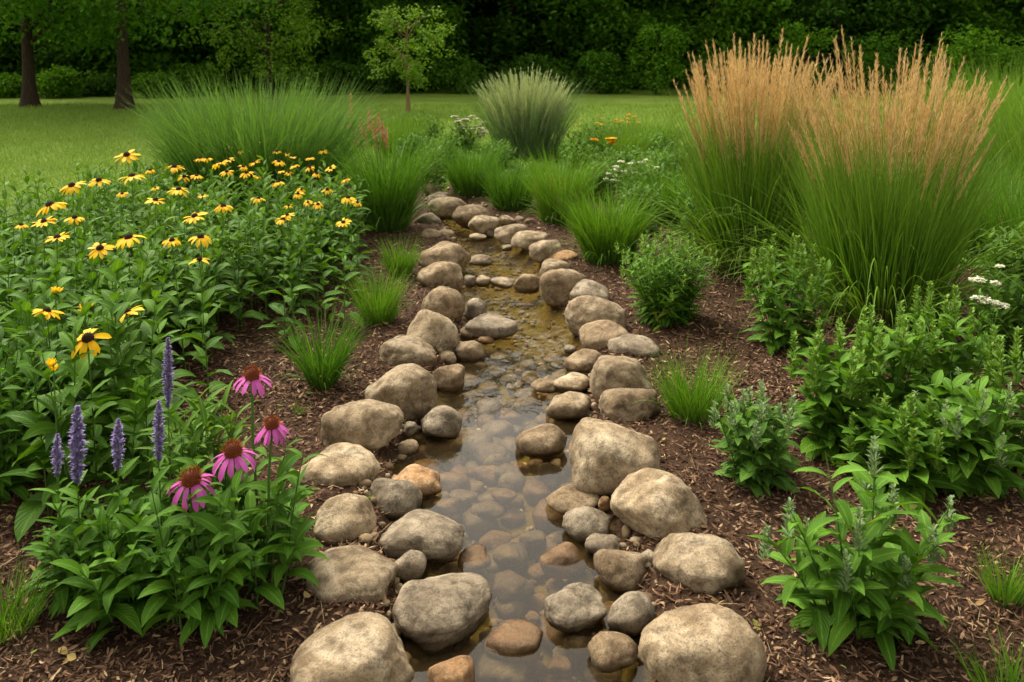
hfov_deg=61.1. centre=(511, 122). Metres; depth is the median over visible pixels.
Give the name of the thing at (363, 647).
boulder
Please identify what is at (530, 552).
sunken cobble
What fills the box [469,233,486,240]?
stream stone
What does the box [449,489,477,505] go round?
sunken cobble
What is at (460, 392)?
sunken cobble
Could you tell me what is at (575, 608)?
stream stone
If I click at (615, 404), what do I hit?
boulder
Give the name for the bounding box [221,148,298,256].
black eyed susan
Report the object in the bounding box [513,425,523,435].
sunken cobble
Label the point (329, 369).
grass tuft
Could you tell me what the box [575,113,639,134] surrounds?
yellow daisy
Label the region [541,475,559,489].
sunken cobble
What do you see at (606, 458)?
boulder
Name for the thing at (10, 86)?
shrub
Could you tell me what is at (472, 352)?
stream stone
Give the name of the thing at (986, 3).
woodland tree
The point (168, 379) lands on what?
purple flower spike plant
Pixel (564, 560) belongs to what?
sunken cobble
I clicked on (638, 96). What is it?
lawn
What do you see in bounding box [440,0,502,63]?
woodland tree
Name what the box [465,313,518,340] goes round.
stream stone
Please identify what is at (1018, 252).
leafy perennial
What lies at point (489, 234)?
stream stone
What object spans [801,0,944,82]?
woodland tree
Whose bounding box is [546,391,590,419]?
stream stone
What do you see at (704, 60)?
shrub
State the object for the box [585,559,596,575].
sunken cobble
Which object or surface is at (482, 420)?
sunken cobble
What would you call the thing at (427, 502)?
sunken cobble
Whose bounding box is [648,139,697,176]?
leafy perennial
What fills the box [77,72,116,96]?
shrub
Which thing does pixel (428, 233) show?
boulder
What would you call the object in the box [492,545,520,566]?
sunken cobble
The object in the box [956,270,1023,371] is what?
leafy perennial
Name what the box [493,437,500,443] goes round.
sunken cobble
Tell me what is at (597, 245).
grass clump
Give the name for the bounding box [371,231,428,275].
grass tuft
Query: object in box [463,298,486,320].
stream stone
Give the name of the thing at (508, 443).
sunken cobble
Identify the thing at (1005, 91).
meadow grass clump
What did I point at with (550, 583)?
sunken cobble
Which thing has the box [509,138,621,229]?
grass clump
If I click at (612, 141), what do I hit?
yellow daisy
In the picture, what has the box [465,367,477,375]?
sunken cobble
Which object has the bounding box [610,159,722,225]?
meadow grass clump
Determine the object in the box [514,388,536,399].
sunken cobble
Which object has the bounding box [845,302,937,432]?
budding perennial
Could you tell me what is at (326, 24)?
woodland tree
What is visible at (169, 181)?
black eyed susan
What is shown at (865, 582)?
perennials
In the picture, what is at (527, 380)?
sunken cobble
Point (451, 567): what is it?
sunken cobble
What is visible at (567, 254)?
boulder
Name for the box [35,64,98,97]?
shrub
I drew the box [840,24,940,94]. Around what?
shrub
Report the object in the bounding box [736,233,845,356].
budding perennial
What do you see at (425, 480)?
stream stone
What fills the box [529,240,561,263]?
boulder
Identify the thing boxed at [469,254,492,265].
stream stone
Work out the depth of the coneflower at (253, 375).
2.65 m
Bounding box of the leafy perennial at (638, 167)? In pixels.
[611,159,667,210]
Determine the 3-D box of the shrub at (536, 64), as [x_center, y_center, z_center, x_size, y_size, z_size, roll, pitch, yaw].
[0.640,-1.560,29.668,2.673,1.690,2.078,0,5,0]
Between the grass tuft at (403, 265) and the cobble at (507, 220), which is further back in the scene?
the cobble at (507, 220)
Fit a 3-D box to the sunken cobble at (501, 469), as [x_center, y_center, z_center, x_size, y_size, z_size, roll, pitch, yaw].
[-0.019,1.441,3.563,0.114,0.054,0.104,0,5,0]
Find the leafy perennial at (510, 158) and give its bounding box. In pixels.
[476,138,515,172]
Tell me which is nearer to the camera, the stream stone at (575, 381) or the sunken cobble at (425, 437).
the sunken cobble at (425, 437)
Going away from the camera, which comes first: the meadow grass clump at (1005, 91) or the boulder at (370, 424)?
the boulder at (370, 424)
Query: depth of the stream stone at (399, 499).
3.10 m
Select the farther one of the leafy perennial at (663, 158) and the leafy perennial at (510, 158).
the leafy perennial at (510, 158)
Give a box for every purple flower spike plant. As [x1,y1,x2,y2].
[11,433,118,612]
[29,405,118,619]
[76,418,158,601]
[115,400,188,573]
[145,337,211,560]
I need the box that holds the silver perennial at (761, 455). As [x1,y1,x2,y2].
[706,379,803,499]
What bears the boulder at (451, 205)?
on the mulch bed
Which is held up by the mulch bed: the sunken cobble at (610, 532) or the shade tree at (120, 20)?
the sunken cobble at (610, 532)
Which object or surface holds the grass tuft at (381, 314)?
on the mulch bed
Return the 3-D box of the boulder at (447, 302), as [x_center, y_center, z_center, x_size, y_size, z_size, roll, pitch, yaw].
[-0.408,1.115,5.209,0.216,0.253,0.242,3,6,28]
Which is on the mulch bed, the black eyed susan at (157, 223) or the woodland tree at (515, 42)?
the black eyed susan at (157, 223)
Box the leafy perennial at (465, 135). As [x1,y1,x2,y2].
[439,122,478,152]
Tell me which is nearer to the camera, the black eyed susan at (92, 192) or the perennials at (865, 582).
the perennials at (865, 582)
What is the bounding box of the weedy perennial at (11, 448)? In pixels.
[0,343,46,503]
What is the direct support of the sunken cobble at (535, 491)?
on the mulch bed
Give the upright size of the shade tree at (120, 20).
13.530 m
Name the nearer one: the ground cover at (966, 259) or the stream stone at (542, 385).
the stream stone at (542, 385)
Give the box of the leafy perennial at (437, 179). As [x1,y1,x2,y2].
[413,136,455,194]
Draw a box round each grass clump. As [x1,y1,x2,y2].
[351,108,435,142]
[364,116,431,157]
[427,134,513,196]
[467,150,556,210]
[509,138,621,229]
[540,177,675,266]
[571,121,661,158]
[609,114,689,146]
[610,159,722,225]
[753,120,896,196]
[857,73,1023,162]
[884,66,1023,118]
[890,43,1023,174]
[895,175,1023,258]
[919,49,1023,126]
[920,60,1023,180]
[938,148,1023,206]
[959,167,1023,254]
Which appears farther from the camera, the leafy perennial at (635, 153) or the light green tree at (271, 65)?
the light green tree at (271, 65)
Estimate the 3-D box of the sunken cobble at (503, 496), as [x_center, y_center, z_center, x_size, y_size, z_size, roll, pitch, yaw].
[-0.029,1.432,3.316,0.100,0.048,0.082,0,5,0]
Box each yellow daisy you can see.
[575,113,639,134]
[590,137,616,163]
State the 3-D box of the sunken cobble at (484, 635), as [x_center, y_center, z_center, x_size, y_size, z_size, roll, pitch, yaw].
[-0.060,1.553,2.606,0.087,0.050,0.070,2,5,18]
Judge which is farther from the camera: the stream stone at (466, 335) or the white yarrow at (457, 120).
the white yarrow at (457, 120)
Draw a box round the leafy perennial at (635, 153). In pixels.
[597,144,649,172]
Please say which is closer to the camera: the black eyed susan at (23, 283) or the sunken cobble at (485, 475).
the sunken cobble at (485, 475)
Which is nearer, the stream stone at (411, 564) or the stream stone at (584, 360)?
the stream stone at (411, 564)
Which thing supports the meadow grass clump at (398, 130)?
on the lawn at (638, 96)
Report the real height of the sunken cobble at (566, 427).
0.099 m
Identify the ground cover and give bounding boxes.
[366,128,1015,196]
[805,185,1023,309]
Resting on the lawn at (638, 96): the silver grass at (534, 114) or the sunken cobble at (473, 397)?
the silver grass at (534, 114)
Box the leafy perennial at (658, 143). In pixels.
[633,127,678,151]
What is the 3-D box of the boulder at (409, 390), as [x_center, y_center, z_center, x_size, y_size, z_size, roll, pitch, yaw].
[-0.498,1.220,3.895,0.323,0.254,0.259,0,5,0]
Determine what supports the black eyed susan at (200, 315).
on the mulch bed
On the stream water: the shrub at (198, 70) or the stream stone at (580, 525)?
the stream stone at (580, 525)
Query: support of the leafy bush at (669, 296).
on the mulch bed
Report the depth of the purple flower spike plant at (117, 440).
2.50 m
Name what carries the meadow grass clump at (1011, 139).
on the lawn at (638, 96)
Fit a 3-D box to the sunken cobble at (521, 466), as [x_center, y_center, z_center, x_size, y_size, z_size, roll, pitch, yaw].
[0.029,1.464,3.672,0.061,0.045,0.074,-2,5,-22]
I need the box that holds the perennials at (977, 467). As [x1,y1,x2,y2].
[906,367,1023,500]
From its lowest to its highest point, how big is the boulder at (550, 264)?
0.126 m
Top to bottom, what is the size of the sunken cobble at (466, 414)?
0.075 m
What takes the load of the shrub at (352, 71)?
on the lawn at (638, 96)
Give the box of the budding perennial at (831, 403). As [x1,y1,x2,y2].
[777,317,873,466]
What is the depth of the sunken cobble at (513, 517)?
3.25 m
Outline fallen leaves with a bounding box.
[6,243,1022,681]
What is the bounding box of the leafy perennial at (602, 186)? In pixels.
[581,158,623,202]
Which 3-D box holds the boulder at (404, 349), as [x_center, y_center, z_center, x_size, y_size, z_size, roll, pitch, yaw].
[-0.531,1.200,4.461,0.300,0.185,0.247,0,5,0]
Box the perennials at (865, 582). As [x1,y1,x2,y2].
[747,435,968,671]
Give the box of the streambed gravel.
[352,187,657,681]
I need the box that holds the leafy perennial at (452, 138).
[422,131,465,169]
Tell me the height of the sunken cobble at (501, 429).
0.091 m
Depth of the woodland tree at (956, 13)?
32.93 m
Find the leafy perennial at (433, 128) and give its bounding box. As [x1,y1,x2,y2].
[407,110,446,139]
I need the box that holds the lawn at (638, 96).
[0,51,1023,291]
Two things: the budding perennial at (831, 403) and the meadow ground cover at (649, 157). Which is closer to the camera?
the budding perennial at (831, 403)
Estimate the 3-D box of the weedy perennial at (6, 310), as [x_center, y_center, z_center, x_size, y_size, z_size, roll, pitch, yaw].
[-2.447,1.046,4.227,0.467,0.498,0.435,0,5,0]
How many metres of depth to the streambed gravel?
4.40 m
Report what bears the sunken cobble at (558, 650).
on the mulch bed
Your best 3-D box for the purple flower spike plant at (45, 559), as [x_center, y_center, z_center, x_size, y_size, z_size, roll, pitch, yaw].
[-1.301,1.154,2.513,0.236,0.523,0.288,5,7,43]
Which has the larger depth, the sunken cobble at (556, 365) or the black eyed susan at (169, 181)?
the black eyed susan at (169, 181)
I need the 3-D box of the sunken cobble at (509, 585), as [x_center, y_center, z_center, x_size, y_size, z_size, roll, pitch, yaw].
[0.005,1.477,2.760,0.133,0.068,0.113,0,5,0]
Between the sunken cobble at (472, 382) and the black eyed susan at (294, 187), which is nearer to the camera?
the sunken cobble at (472, 382)
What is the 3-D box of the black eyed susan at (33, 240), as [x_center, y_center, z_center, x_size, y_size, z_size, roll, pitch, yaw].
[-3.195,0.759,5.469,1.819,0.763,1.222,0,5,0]
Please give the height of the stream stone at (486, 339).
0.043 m
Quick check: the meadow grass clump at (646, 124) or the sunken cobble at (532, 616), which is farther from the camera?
the meadow grass clump at (646, 124)
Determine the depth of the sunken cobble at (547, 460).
3.70 m
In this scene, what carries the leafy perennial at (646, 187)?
on the mulch bed
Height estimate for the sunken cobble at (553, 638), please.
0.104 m
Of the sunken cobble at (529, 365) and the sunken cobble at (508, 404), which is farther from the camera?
the sunken cobble at (529, 365)
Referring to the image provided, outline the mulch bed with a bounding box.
[0,181,1023,681]
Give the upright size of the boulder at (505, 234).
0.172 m
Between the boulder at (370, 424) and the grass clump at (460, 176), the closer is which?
the boulder at (370, 424)
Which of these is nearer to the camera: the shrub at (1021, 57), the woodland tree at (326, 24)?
the shrub at (1021, 57)
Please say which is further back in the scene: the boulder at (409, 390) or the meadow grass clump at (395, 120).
the meadow grass clump at (395, 120)
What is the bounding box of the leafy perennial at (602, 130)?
[579,117,625,138]
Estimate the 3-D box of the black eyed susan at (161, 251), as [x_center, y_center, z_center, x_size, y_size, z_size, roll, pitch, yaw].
[-1.920,0.814,5.149,0.945,0.755,1.122,2,5,17]
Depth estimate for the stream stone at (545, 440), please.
3.54 m
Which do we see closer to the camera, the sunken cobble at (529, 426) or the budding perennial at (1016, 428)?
the budding perennial at (1016, 428)
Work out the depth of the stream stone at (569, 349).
4.73 m
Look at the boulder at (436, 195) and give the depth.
8.92 m
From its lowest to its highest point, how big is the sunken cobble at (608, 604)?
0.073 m
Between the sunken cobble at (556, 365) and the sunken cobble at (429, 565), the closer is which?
the sunken cobble at (429, 565)
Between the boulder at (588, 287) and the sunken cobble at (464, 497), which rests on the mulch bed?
the boulder at (588, 287)
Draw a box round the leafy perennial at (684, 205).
[673,178,705,258]
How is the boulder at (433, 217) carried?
on the mulch bed
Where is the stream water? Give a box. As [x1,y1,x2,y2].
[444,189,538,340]
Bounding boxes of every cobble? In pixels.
[403,421,416,435]
[404,638,427,660]
[409,458,440,473]
[414,445,427,459]
[419,561,434,579]
[420,495,452,518]
[421,432,442,443]
[422,660,442,678]
[425,182,441,195]
[425,438,450,457]
[431,562,445,570]
[433,498,458,515]
[435,491,449,497]
[436,451,465,471]
[436,645,453,653]
[436,653,458,660]
[439,472,470,492]
[439,561,463,575]
[445,550,462,563]
[448,383,464,395]
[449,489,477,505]
[450,396,466,410]
[450,464,467,476]
[452,430,492,460]
[452,509,464,522]
[452,641,472,656]
[454,637,469,646]
[455,427,474,439]
[457,545,490,572]
[458,407,472,426]
[459,502,474,510]
[461,389,484,404]
[462,372,481,392]
[462,506,498,539]
[464,461,478,476]
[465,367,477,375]
[470,480,483,493]
[471,361,487,370]
[471,500,504,519]
[473,442,507,465]
[473,465,497,486]
[475,397,500,419]
[475,489,502,506]
[475,652,528,681]
[476,381,500,397]
[476,415,494,428]
[476,570,495,599]
[478,363,507,382]
[479,530,513,551]
[479,627,496,646]
[481,420,513,439]
[481,451,510,466]
[483,542,527,573]
[484,619,542,665]
[490,352,510,363]
[491,488,516,504]
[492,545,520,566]
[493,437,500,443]
[493,570,534,602]
[494,463,520,478]
[494,597,527,619]
[498,436,522,458]
[498,472,525,491]
[499,215,514,225]
[499,408,521,424]
[500,373,517,386]
[500,507,525,527]
[503,399,514,408]
[503,496,523,509]
[506,383,520,395]
[510,395,543,417]
[510,536,533,557]
[512,369,522,377]
[512,462,526,472]
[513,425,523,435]
[514,381,524,387]
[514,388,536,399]
[519,359,539,371]
[519,531,546,548]
[520,374,539,386]
[521,370,538,376]
[522,478,550,505]
[523,423,538,430]
[525,218,535,223]
[525,610,540,625]
[526,459,543,471]
[526,593,547,612]
[527,562,550,582]
[528,660,548,681]
[529,455,559,462]
[532,497,563,532]
[533,537,558,562]
[534,365,552,375]
[535,413,549,424]
[538,463,560,478]
[538,614,587,649]
[539,542,586,579]
[540,392,554,400]
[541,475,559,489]
[543,353,562,365]
[545,392,561,404]
[545,578,565,591]
[547,531,571,543]
[547,655,571,678]
[548,586,561,595]
[549,369,566,379]
[549,418,578,437]
[549,458,561,466]
[551,360,563,370]
[552,645,574,670]
[560,452,571,474]
[561,346,576,356]
[563,634,589,663]
[565,438,570,448]
[565,569,597,589]
[574,653,590,673]
[581,529,613,554]
[584,662,621,681]
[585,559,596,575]
[594,592,613,627]
[598,496,609,510]
[599,577,617,594]
[601,601,614,630]
[641,549,653,562]
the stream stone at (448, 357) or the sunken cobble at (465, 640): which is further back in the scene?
the stream stone at (448, 357)
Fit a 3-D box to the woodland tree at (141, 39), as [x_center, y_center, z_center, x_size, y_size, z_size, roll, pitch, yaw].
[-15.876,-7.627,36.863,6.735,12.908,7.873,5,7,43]
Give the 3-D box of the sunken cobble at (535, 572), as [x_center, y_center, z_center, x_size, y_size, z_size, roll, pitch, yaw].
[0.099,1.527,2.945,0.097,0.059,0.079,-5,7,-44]
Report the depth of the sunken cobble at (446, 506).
3.19 m
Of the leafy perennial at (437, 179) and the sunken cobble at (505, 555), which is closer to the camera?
the sunken cobble at (505, 555)
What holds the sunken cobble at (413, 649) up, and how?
on the mulch bed
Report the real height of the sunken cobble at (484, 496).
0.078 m
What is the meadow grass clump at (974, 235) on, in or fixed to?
on the mulch bed
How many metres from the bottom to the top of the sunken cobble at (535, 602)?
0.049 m
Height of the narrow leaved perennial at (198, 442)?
0.599 m
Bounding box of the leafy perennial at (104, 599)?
[49,486,189,654]
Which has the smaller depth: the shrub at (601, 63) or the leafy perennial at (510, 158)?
the leafy perennial at (510, 158)
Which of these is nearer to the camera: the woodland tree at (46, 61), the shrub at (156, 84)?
the shrub at (156, 84)
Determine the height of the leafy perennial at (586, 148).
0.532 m
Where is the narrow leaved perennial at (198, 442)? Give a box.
[134,380,262,557]
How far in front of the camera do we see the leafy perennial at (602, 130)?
14.36 m
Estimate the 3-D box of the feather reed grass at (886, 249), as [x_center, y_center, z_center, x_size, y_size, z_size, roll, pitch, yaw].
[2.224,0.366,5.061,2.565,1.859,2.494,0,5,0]
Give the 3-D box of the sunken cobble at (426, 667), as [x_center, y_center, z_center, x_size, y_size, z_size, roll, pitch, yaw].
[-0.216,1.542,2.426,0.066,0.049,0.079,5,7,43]
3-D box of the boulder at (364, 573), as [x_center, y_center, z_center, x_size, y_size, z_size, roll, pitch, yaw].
[-0.490,1.380,2.611,0.278,0.127,0.259,0,5,0]
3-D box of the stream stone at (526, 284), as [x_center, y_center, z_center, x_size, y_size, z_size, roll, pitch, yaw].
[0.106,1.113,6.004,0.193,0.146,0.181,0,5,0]
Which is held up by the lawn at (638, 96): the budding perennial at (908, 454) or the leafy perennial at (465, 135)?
the leafy perennial at (465, 135)
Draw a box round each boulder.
[290,612,414,681]
[300,442,380,485]
[306,545,397,603]
[313,493,376,543]
[321,399,403,450]
[365,363,436,419]
[379,335,436,366]
[406,309,459,353]
[415,212,440,223]
[417,241,470,269]
[417,261,462,291]
[419,228,440,237]
[421,286,464,321]
[427,192,449,202]
[427,196,466,219]
[439,229,454,236]
[452,204,490,228]
[468,215,500,234]
[494,224,527,244]
[511,230,547,248]
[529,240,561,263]
[539,258,570,274]
[539,268,585,308]
[548,250,577,260]
[564,295,626,336]
[568,418,660,496]
[569,279,609,300]
[579,320,627,349]
[589,355,653,399]
[599,388,659,420]
[607,333,659,357]
[610,468,707,539]
[638,603,766,681]
[653,532,744,594]
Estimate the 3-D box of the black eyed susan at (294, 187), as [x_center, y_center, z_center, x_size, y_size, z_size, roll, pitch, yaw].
[-2.116,0.572,7.781,2.627,0.751,1.699,4,6,38]
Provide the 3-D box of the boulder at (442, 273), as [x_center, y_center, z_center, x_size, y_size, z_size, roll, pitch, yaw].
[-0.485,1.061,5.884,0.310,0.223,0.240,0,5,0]
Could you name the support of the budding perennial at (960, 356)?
on the mulch bed
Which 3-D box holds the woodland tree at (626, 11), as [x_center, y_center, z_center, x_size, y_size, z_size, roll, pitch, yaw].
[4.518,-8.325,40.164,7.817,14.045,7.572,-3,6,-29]
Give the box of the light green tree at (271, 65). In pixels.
[173,0,343,99]
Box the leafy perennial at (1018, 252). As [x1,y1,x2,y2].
[976,221,1023,301]
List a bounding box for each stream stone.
[369,478,422,520]
[379,509,464,562]
[392,464,441,496]
[392,572,491,652]
[395,550,426,583]
[397,439,418,455]
[421,405,462,439]
[427,655,474,681]
[433,364,464,394]
[439,350,456,364]
[455,340,484,363]
[460,327,474,340]
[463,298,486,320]
[464,275,475,288]
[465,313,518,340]
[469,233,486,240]
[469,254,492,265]
[475,275,490,286]
[477,336,494,343]
[485,230,493,238]
[491,277,514,288]
[501,244,512,251]
[513,274,539,293]
[515,423,566,457]
[531,378,556,393]
[544,582,606,633]
[545,484,600,514]
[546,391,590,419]
[553,372,589,392]
[562,506,610,543]
[563,348,600,372]
[564,344,575,353]
[585,533,621,553]
[587,631,637,672]
[593,549,647,594]
[607,591,656,637]
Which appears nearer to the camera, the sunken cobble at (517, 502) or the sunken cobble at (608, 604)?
the sunken cobble at (608, 604)
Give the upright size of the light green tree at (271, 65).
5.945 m
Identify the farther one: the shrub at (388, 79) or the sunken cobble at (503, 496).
the shrub at (388, 79)
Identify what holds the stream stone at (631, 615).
on the stream water
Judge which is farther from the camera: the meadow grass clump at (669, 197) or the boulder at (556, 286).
the meadow grass clump at (669, 197)
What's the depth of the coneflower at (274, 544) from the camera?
2.52 m
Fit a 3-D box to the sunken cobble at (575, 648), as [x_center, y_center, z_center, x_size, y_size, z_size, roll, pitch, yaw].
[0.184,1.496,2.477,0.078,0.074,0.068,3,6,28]
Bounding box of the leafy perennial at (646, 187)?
[615,175,664,233]
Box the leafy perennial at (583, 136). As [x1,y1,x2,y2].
[565,129,608,156]
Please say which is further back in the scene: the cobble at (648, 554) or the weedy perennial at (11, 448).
the weedy perennial at (11, 448)
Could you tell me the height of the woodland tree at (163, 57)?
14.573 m
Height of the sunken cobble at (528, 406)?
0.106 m
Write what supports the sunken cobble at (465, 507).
on the mulch bed
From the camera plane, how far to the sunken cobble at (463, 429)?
3.94 m
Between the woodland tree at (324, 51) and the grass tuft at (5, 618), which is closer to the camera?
the grass tuft at (5, 618)
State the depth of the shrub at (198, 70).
27.93 m
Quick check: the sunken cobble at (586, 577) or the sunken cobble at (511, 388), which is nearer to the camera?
the sunken cobble at (586, 577)
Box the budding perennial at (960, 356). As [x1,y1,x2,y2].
[891,280,1004,426]
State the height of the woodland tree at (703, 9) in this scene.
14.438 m
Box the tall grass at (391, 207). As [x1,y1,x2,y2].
[313,118,462,232]
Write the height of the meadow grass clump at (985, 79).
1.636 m
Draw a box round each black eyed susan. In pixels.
[0,149,215,268]
[0,177,164,297]
[0,200,179,364]
[0,232,182,392]
[0,286,198,442]
[0,302,188,541]
[13,258,186,468]
[29,147,214,249]
[48,181,214,301]
[87,223,238,407]
[102,187,288,334]
[149,146,359,235]
[170,196,322,349]
[187,156,249,259]
[207,169,355,308]
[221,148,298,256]
[256,149,374,265]
[268,178,371,316]
[322,195,373,326]
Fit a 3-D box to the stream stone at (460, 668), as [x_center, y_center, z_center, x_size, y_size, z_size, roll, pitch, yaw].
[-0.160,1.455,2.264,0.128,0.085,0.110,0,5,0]
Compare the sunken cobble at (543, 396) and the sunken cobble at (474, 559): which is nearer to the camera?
the sunken cobble at (474, 559)
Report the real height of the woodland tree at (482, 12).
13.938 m
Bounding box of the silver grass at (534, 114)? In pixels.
[461,66,603,161]
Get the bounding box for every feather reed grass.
[575,28,898,308]
[677,28,1023,358]
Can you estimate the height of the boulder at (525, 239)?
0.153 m
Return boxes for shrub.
[0,72,37,97]
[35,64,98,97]
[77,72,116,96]
[131,69,185,97]
[167,60,234,96]
[297,60,371,95]
[362,60,423,93]
[421,50,492,94]
[498,52,567,91]
[563,48,640,93]
[625,21,692,94]
[680,39,774,93]
[760,18,838,94]
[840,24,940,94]
[930,23,1023,95]
[990,33,1023,88]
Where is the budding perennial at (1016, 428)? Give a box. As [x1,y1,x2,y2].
[979,326,1023,475]
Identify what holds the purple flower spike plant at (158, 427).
on the mulch bed
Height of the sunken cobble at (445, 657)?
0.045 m
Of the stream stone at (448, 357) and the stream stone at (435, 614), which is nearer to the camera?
the stream stone at (435, 614)
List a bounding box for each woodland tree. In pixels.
[0,0,158,88]
[0,6,38,76]
[1,11,79,78]
[55,0,195,63]
[61,0,260,91]
[179,0,310,83]
[189,0,371,90]
[273,0,380,77]
[330,0,486,92]
[425,0,598,88]
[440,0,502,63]
[451,0,562,78]
[515,0,698,90]
[563,0,661,58]
[623,0,784,73]
[623,0,817,88]
[685,0,857,69]
[750,0,944,90]
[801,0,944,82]
[849,0,1023,88]
[935,0,1023,58]
[947,0,1023,86]
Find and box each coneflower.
[126,458,250,647]
[157,438,269,647]
[198,365,316,572]
[204,414,328,609]
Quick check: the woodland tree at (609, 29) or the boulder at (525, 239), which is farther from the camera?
the woodland tree at (609, 29)
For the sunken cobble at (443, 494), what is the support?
on the mulch bed
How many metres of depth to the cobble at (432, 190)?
9.66 m
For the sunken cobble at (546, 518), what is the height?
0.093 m
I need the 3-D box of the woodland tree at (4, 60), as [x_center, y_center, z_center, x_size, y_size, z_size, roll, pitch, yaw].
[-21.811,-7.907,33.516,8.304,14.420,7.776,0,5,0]
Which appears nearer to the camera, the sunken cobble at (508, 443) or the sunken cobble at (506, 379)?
the sunken cobble at (508, 443)
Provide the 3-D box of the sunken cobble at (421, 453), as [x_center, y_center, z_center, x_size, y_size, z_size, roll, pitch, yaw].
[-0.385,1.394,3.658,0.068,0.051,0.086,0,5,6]
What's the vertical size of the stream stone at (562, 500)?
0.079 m
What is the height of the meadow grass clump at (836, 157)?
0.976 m
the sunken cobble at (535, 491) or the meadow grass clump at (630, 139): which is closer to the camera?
the sunken cobble at (535, 491)
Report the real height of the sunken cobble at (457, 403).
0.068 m
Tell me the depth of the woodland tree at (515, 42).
34.25 m
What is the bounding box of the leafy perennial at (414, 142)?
[393,127,426,170]
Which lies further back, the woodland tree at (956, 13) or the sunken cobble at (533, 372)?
the woodland tree at (956, 13)
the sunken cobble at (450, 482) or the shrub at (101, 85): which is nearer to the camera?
the sunken cobble at (450, 482)
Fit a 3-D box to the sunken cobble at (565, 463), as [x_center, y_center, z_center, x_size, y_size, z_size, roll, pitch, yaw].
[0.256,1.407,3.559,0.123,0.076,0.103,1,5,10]
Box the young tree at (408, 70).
[362,4,456,111]
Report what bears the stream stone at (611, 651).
on the stream water
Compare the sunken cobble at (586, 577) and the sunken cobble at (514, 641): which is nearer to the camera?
the sunken cobble at (514, 641)
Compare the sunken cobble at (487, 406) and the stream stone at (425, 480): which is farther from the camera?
the sunken cobble at (487, 406)
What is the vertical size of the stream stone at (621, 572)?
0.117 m
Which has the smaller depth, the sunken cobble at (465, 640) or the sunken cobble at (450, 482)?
the sunken cobble at (465, 640)
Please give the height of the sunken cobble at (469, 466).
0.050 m
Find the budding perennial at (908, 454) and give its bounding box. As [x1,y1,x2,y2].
[830,393,965,518]
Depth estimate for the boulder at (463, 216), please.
7.90 m
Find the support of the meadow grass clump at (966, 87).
on the lawn at (638, 96)
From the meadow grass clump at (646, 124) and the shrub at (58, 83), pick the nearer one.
the meadow grass clump at (646, 124)
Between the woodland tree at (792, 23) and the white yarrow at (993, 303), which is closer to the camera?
the white yarrow at (993, 303)
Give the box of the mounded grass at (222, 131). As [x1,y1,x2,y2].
[99,65,412,214]
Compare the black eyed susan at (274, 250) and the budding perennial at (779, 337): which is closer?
the budding perennial at (779, 337)
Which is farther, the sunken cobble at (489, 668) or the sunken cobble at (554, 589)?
the sunken cobble at (554, 589)
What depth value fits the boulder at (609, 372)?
3.90 m
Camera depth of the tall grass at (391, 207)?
7.41 m
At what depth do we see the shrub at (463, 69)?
29.55 m
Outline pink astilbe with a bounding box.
[347,94,388,175]
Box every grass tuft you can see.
[0,555,60,644]
[262,290,378,390]
[288,401,309,415]
[333,255,424,326]
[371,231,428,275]
[627,330,751,429]
[946,615,1023,681]
[968,538,1023,607]
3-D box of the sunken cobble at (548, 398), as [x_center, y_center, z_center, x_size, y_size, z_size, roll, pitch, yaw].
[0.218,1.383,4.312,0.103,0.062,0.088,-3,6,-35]
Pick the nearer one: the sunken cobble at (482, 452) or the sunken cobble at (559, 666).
the sunken cobble at (559, 666)
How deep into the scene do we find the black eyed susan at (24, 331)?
3.39 m
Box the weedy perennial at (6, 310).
[0,289,46,360]
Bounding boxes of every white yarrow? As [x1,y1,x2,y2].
[451,115,488,151]
[603,159,658,194]
[966,264,1011,386]
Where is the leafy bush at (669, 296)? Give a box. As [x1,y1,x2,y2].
[613,225,719,331]
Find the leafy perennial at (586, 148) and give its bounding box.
[559,136,598,169]
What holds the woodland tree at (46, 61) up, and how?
on the lawn at (638, 96)
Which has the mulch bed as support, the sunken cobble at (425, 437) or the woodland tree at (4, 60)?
the sunken cobble at (425, 437)
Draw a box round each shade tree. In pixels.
[0,0,166,107]
[0,0,296,109]
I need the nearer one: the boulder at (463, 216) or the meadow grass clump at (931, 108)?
the boulder at (463, 216)
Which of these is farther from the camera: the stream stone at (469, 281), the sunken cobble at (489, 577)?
the stream stone at (469, 281)
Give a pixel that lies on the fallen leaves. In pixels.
(72, 655)
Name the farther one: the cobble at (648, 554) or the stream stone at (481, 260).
the stream stone at (481, 260)
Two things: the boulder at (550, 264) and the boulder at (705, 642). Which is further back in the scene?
the boulder at (550, 264)
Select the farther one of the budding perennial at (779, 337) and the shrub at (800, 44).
the shrub at (800, 44)
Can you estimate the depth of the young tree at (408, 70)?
21.00 m
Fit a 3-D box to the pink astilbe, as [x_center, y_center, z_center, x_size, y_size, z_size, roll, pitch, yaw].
[-1.832,0.151,10.793,0.757,1.023,0.387,2,5,19]
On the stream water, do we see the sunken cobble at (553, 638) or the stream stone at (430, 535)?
the stream stone at (430, 535)
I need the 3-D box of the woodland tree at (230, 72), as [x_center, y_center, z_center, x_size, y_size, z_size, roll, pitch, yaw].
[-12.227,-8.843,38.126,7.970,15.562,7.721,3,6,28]

